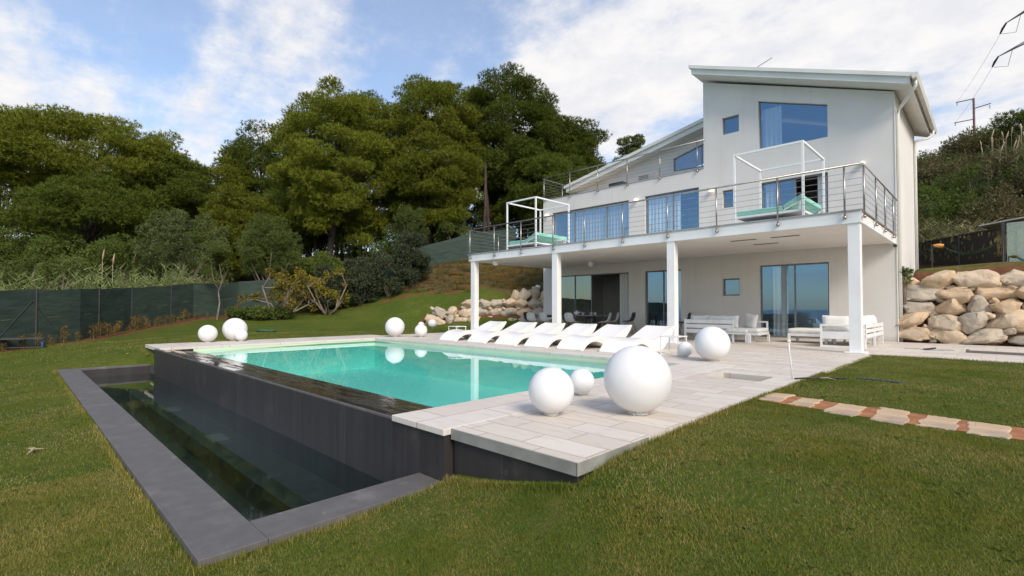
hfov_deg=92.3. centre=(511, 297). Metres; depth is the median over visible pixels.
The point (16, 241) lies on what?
shrub
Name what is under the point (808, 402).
stepping stone
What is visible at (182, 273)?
reed clump
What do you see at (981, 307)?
boulder wall
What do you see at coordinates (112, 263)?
pampas grass
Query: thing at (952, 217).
hillside shrub
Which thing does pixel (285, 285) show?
fig tree
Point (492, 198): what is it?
pine tree
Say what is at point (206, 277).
reed clump
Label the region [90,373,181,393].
basin water
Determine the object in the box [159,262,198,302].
reed clump
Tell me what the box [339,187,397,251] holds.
pine tree
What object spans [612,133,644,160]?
pine tree
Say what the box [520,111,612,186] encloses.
pine tree
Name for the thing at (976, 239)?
pierced screen
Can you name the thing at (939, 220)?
hillside shrub
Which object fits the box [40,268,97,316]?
reed clump
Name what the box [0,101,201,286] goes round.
pine tree
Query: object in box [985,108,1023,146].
broadleaf tree
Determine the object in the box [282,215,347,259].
shrub
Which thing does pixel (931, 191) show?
hillside shrub
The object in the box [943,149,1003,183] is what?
hillside shrub
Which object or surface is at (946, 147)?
hillside shrub
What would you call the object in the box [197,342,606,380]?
pool water
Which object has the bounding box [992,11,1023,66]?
pylon
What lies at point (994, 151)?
giant cane
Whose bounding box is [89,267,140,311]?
reed clump
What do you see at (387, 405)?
wet wall top
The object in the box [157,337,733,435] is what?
pool coping
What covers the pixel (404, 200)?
tree trunk
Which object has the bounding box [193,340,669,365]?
pool liner band
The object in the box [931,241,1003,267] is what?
hammock
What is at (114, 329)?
hedge seedling
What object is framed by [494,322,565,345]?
sun lounger
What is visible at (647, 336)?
sun lounger
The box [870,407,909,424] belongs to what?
stepping stone
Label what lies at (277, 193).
pine tree
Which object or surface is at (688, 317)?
dining chair
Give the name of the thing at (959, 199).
hillside shrub
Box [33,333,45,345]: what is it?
hedge seedling
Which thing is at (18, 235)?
pine tree
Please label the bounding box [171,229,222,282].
shrub
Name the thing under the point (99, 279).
reed clump
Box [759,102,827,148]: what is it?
window
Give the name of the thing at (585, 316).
dining table
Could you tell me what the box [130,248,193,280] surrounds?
shrub
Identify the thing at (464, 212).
tree trunk
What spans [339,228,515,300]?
net fence
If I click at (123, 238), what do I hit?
shrub
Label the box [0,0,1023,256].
sky
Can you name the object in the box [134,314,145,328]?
hedge seedling
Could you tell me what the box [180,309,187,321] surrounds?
hedge seedling
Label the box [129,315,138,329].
hedge seedling
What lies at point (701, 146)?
window
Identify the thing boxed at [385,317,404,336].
globe lamp
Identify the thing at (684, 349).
globe lamp
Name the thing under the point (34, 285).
reed clump
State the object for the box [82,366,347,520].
basin shell
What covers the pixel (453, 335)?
sun lounger
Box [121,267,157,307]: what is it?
reed clump
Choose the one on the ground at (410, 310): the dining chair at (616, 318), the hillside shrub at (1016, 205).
the hillside shrub at (1016, 205)
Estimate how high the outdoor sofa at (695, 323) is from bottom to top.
0.871 m
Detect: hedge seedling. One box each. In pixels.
[0,342,6,350]
[17,334,27,348]
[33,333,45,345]
[59,325,69,342]
[88,325,99,338]
[94,320,104,337]
[100,321,112,336]
[109,323,119,335]
[115,321,123,332]
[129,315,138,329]
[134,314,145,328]
[142,315,150,326]
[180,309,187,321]
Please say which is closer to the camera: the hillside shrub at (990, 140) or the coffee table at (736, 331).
the coffee table at (736, 331)
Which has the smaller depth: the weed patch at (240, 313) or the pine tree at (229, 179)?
the weed patch at (240, 313)
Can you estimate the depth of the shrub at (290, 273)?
34.89 m
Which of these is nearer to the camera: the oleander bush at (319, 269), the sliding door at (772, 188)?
the sliding door at (772, 188)
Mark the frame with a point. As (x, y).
(42, 344)
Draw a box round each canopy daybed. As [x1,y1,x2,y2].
[506,196,569,249]
[733,140,824,222]
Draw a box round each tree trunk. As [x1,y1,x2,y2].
[340,172,353,264]
[396,153,426,236]
[446,163,465,234]
[461,143,504,231]
[477,139,502,231]
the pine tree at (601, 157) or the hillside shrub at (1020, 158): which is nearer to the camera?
the hillside shrub at (1020, 158)
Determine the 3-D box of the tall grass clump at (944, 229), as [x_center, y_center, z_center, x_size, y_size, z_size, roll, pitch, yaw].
[18.916,-2.606,21.172,2.459,2.076,2.870,-1,-1,31]
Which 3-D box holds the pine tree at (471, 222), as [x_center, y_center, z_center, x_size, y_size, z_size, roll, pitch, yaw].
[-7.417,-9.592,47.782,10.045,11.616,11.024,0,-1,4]
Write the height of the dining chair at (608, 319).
0.846 m
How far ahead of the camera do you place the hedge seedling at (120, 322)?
20.84 m
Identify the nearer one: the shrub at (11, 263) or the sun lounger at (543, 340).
the sun lounger at (543, 340)
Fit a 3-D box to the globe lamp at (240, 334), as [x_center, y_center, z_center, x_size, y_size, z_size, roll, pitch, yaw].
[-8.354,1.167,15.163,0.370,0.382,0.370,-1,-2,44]
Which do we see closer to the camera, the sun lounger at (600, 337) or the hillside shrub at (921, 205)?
the sun lounger at (600, 337)
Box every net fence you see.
[0,277,287,349]
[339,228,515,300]
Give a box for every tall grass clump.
[918,215,961,251]
[918,215,971,256]
[918,216,934,249]
[919,217,997,260]
[926,213,1015,261]
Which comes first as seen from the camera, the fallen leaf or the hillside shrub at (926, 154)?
the fallen leaf
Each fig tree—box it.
[237,267,329,312]
[286,265,353,314]
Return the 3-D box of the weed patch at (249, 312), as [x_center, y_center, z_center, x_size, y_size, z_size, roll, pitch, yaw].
[-14.540,0.942,28.376,1.803,1.173,1.825,-1,-2,44]
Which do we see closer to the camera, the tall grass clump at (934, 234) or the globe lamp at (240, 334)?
the globe lamp at (240, 334)
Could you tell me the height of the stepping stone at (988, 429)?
0.072 m
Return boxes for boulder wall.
[424,286,585,324]
[896,269,1023,346]
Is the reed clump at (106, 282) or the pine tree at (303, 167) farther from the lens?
the pine tree at (303, 167)
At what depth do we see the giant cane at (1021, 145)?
22.65 m
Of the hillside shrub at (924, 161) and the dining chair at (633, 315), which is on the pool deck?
the dining chair at (633, 315)
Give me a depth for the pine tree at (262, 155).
44.09 m
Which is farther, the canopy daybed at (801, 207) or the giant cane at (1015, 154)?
the giant cane at (1015, 154)
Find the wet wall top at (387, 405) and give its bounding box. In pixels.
[158,349,433,415]
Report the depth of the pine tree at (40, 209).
33.70 m
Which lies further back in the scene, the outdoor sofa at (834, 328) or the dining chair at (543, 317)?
the dining chair at (543, 317)
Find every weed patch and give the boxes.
[224,306,252,319]
[244,305,272,319]
[254,306,294,320]
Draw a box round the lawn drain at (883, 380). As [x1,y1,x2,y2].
[856,377,904,383]
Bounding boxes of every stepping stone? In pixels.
[755,392,795,401]
[788,398,822,407]
[824,403,866,416]
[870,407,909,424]
[915,415,959,430]
[966,421,1011,438]
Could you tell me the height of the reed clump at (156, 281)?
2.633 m
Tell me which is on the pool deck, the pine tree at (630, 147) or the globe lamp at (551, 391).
the globe lamp at (551, 391)
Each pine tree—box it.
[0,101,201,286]
[0,169,182,286]
[0,184,27,234]
[2,226,73,240]
[110,144,225,282]
[176,149,265,276]
[196,181,294,281]
[216,119,287,212]
[261,169,365,257]
[265,74,405,280]
[327,89,393,255]
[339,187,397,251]
[375,73,489,256]
[393,144,477,246]
[454,60,569,240]
[477,129,532,238]
[502,150,596,237]
[508,135,545,239]
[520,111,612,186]
[590,153,606,170]
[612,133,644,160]
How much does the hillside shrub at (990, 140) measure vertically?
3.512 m
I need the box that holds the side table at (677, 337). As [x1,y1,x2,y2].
[659,335,686,355]
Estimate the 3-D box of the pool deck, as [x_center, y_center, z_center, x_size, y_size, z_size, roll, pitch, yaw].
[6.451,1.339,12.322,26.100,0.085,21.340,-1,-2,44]
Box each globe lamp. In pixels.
[198,325,217,342]
[222,318,247,340]
[234,329,247,340]
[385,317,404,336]
[415,324,426,336]
[428,319,436,327]
[528,367,573,415]
[570,368,594,395]
[604,346,671,415]
[677,342,692,356]
[694,326,730,361]
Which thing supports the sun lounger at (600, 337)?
on the pool deck
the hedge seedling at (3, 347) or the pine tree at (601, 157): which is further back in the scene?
the pine tree at (601, 157)
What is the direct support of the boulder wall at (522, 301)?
on the ground at (410, 310)
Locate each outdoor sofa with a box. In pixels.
[684,313,769,342]
[820,315,883,348]
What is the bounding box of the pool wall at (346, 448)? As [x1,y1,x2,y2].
[154,350,453,492]
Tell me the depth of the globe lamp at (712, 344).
9.32 m
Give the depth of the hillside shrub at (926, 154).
39.41 m
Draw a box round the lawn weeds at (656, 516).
[0,381,1023,575]
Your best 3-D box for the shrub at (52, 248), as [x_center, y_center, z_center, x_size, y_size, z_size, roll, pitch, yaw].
[-29.060,-2.203,32.953,6.321,5.019,5.841,-1,-2,44]
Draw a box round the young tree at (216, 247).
[196,238,233,319]
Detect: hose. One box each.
[255,329,275,331]
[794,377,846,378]
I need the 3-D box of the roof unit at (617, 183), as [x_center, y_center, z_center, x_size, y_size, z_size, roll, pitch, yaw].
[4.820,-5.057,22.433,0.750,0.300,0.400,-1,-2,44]
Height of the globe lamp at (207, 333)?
0.519 m
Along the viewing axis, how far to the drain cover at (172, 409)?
9.61 m
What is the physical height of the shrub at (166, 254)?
6.423 m
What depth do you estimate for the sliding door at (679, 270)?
20.28 m
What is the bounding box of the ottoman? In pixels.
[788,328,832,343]
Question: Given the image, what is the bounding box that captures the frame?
[0,337,44,348]
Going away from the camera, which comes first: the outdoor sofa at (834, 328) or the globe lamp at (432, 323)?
the outdoor sofa at (834, 328)
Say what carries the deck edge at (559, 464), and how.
on the pool deck
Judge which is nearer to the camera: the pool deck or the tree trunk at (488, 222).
the pool deck
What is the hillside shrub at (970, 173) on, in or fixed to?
on the ground at (410, 310)
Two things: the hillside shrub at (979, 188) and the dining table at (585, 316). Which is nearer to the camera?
the dining table at (585, 316)
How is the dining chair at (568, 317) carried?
on the pool deck
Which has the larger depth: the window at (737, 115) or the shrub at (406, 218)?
the shrub at (406, 218)
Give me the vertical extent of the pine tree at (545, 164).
8.058 m
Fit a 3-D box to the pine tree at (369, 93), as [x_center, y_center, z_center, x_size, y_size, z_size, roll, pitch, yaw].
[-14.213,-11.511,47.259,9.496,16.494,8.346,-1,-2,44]
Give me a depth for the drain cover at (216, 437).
7.54 m
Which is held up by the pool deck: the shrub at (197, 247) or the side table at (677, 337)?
the side table at (677, 337)
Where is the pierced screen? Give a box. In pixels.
[918,228,996,265]
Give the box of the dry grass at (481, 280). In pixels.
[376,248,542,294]
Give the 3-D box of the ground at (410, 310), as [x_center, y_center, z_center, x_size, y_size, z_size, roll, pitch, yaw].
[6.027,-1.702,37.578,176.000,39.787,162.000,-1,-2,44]
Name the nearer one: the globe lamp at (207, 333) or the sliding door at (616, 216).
the globe lamp at (207, 333)
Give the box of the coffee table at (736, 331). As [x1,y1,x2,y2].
[726,329,755,342]
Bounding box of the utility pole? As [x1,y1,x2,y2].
[954,98,990,130]
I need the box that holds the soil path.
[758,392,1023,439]
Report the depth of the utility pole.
59.92 m
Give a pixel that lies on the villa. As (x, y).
(672, 244)
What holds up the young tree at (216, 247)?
on the ground at (410, 310)
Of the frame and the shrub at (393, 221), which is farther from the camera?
the shrub at (393, 221)
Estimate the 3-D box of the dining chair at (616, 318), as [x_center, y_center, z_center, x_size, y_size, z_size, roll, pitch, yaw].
[4.053,1.035,19.710,0.494,0.846,0.490,0,-1,4]
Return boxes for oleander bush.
[299,263,350,309]
[336,257,385,305]
[366,249,412,296]
[390,231,431,287]
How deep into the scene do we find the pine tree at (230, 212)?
36.69 m
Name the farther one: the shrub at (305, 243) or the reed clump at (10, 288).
the shrub at (305, 243)
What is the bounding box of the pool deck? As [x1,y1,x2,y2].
[145,329,1023,462]
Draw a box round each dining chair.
[526,312,539,324]
[539,312,551,323]
[564,313,578,328]
[599,313,611,326]
[607,312,618,324]
[622,312,635,332]
[678,313,691,334]
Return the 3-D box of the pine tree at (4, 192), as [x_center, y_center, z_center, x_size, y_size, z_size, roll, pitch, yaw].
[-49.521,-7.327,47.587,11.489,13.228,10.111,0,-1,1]
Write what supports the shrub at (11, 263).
on the ground at (410, 310)
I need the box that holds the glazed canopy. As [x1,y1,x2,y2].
[979,217,1023,261]
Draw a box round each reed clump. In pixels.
[0,271,50,320]
[4,271,78,316]
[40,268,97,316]
[63,260,125,288]
[82,273,127,288]
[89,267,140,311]
[111,265,165,307]
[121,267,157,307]
[138,272,176,305]
[146,260,202,285]
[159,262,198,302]
[177,268,214,283]
[188,268,232,299]
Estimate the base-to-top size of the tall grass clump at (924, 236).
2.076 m
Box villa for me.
[467,58,936,353]
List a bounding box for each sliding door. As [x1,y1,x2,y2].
[554,201,628,241]
[561,272,628,329]
[646,188,698,232]
[646,269,680,332]
[760,262,828,337]
[762,173,827,212]
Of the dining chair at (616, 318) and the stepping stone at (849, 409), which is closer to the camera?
the stepping stone at (849, 409)
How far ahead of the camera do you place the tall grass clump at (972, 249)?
19.81 m
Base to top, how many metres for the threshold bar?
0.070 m
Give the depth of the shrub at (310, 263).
34.44 m
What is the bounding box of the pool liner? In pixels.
[317,374,603,406]
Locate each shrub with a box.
[0,227,35,277]
[0,235,82,289]
[0,236,35,289]
[0,254,65,290]
[21,229,128,289]
[33,253,90,289]
[94,232,160,286]
[106,229,163,287]
[129,208,230,283]
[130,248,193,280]
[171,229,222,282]
[175,241,236,276]
[233,211,302,279]
[239,237,303,279]
[242,221,294,276]
[274,254,324,285]
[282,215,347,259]
[299,250,344,293]
[334,227,393,263]
[368,228,417,255]
[385,203,429,249]
[386,196,436,247]
[425,201,492,239]
[434,218,472,251]
[469,191,522,241]
[917,149,951,163]
[917,149,962,170]
[917,156,979,191]
[917,165,940,187]
[917,180,958,211]
[918,185,943,201]
[918,195,954,220]
[918,206,929,240]
[918,211,971,239]
[921,186,1002,231]
[927,139,975,167]
[930,171,981,195]
[932,153,966,168]
[938,126,1009,162]
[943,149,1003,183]
[945,198,990,223]
[949,180,1023,237]
[950,158,994,186]
[962,149,1023,193]
[963,176,1007,203]
[965,151,1002,165]
[971,122,1020,154]
[977,125,1016,152]
[983,144,1019,155]
[991,165,1023,201]
[1000,169,1023,202]
[1015,147,1023,169]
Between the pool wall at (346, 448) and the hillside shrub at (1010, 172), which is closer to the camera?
the pool wall at (346, 448)
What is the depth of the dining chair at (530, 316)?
20.65 m
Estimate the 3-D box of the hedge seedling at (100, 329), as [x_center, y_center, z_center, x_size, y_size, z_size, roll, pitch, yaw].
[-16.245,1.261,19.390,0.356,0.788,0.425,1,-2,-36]
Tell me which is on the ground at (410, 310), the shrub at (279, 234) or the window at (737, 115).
the shrub at (279, 234)
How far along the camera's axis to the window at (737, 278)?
18.37 m
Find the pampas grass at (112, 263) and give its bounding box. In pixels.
[102,249,114,281]
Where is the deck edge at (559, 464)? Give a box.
[451,429,648,476]
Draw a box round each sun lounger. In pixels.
[439,321,506,340]
[467,322,536,342]
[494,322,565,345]
[524,323,596,347]
[556,324,631,350]
[599,325,674,352]
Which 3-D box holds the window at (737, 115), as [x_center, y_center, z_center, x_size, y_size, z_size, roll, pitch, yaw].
[8.260,-6.453,18.494,0.604,0.633,0.060,-1,-2,44]
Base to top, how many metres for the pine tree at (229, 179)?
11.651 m
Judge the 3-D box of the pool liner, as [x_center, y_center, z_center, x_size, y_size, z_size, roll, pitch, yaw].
[-2.633,1.823,11.018,10.950,0.890,5.315,-1,-2,44]
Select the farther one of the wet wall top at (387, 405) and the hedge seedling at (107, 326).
the hedge seedling at (107, 326)
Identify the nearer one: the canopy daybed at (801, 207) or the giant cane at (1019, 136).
the canopy daybed at (801, 207)
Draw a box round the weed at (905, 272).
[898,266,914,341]
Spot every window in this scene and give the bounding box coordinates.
[674,145,702,170]
[723,115,738,134]
[724,190,732,207]
[724,278,739,295]
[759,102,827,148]
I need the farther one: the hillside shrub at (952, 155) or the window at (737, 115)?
the hillside shrub at (952, 155)
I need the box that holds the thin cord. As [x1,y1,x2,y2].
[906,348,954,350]
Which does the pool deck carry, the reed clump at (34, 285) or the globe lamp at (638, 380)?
the globe lamp at (638, 380)
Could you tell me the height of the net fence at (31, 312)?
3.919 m
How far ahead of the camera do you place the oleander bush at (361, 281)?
30.88 m
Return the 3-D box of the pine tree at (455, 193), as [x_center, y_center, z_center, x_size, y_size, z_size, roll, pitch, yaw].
[-6.313,-10.378,39.871,10.624,15.041,10.023,-1,-2,44]
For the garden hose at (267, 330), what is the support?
on the ground at (410, 310)
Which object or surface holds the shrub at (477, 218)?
on the ground at (410, 310)
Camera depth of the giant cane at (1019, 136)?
24.73 m
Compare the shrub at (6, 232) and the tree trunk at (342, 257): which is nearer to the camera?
the shrub at (6, 232)
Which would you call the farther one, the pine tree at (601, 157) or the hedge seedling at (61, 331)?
the pine tree at (601, 157)
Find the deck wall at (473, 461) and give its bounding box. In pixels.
[148,348,591,482]
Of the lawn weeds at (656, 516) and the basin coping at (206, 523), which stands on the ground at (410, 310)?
the lawn weeds at (656, 516)
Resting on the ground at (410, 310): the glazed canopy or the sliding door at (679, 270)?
the glazed canopy
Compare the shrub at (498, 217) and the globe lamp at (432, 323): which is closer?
the globe lamp at (432, 323)
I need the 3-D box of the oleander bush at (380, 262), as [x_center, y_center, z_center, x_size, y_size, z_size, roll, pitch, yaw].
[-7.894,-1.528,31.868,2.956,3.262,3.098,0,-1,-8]
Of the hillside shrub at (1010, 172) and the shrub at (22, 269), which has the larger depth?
the shrub at (22, 269)
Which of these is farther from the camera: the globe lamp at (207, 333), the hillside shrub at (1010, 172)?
the hillside shrub at (1010, 172)
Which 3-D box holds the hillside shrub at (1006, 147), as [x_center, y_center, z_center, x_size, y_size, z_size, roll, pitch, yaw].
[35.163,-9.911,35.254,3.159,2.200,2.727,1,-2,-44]
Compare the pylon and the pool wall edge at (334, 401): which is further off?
the pylon
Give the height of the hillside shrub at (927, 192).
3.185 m
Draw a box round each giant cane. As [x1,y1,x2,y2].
[962,130,1023,199]
[975,131,1023,173]
[998,127,1023,176]
[1018,123,1023,189]
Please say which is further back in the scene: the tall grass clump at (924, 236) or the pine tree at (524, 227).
the pine tree at (524, 227)
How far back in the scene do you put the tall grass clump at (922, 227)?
23.40 m
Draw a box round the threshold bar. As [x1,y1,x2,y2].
[966,349,1023,354]
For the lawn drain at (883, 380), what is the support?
on the ground at (410, 310)
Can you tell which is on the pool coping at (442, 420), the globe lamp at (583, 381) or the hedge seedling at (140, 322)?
the globe lamp at (583, 381)
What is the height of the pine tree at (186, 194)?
11.716 m
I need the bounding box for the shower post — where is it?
[787,340,792,378]
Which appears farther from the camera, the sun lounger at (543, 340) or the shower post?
the sun lounger at (543, 340)
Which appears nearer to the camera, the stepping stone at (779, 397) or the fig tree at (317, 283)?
the stepping stone at (779, 397)
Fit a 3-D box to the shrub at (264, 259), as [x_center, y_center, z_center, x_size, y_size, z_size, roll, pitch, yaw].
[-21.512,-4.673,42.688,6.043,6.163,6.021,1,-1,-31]
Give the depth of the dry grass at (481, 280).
31.85 m
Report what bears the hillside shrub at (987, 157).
on the ground at (410, 310)
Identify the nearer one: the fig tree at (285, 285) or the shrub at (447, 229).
the fig tree at (285, 285)
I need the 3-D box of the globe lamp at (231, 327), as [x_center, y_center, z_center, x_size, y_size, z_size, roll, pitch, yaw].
[-8.652,1.009,15.362,0.700,0.717,0.700,-1,-2,44]
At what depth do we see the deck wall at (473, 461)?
3.85 m
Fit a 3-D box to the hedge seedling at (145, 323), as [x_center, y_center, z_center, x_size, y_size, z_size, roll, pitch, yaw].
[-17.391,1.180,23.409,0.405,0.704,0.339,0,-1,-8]
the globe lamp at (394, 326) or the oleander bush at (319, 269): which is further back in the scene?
the oleander bush at (319, 269)
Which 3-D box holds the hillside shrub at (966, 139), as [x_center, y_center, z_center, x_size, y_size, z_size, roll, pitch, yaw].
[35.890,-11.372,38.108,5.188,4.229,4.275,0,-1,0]
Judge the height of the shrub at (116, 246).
4.812 m
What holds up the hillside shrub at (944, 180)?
on the ground at (410, 310)
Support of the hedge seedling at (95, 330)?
on the ground at (410, 310)
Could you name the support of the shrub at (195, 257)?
on the ground at (410, 310)
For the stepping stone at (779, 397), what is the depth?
5.70 m
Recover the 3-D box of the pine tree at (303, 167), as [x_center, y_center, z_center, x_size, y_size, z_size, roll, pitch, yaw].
[-13.299,-8.654,38.096,10.375,15.435,9.931,-1,-2,44]
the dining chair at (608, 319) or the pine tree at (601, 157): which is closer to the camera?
the dining chair at (608, 319)
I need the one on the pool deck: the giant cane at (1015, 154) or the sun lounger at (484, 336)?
the sun lounger at (484, 336)
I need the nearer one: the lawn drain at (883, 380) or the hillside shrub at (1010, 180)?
the lawn drain at (883, 380)
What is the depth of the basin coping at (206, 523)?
3.82 m
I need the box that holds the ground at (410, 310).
[0,190,1023,575]
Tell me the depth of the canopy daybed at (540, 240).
19.07 m
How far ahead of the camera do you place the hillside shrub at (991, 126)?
38.23 m
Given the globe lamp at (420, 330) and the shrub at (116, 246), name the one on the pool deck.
the globe lamp at (420, 330)
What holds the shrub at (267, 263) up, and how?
on the ground at (410, 310)
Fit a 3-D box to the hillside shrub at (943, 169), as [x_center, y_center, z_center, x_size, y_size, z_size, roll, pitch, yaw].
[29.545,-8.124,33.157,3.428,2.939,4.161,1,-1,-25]
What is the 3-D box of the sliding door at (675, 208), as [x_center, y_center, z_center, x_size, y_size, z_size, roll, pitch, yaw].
[6.596,-3.036,20.143,2.334,2.493,0.185,-1,-2,44]
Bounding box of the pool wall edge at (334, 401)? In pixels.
[154,349,391,419]
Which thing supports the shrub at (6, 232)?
on the ground at (410, 310)
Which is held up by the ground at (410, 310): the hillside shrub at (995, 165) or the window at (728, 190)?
the hillside shrub at (995, 165)
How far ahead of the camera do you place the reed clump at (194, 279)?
30.43 m
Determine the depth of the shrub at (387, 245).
38.14 m
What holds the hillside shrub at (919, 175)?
on the ground at (410, 310)
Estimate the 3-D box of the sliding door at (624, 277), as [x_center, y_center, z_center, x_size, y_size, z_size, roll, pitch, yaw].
[3.783,0.233,22.833,3.954,2.573,0.181,-1,-2,44]
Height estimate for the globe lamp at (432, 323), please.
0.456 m
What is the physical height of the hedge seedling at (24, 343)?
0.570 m
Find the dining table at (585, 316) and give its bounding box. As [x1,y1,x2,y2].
[537,314,607,331]
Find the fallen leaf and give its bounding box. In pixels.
[27,447,44,453]
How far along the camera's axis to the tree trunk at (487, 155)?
39.22 m
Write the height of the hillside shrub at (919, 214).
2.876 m
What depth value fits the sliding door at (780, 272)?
17.30 m
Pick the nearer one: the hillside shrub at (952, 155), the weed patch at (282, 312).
the weed patch at (282, 312)
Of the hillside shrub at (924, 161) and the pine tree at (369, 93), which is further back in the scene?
the pine tree at (369, 93)
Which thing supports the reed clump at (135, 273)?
on the ground at (410, 310)
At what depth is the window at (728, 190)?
18.61 m
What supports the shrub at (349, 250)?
on the ground at (410, 310)
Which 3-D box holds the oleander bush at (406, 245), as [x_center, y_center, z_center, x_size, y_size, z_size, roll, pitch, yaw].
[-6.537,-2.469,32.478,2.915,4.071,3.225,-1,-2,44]
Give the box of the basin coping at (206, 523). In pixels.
[57,364,440,567]

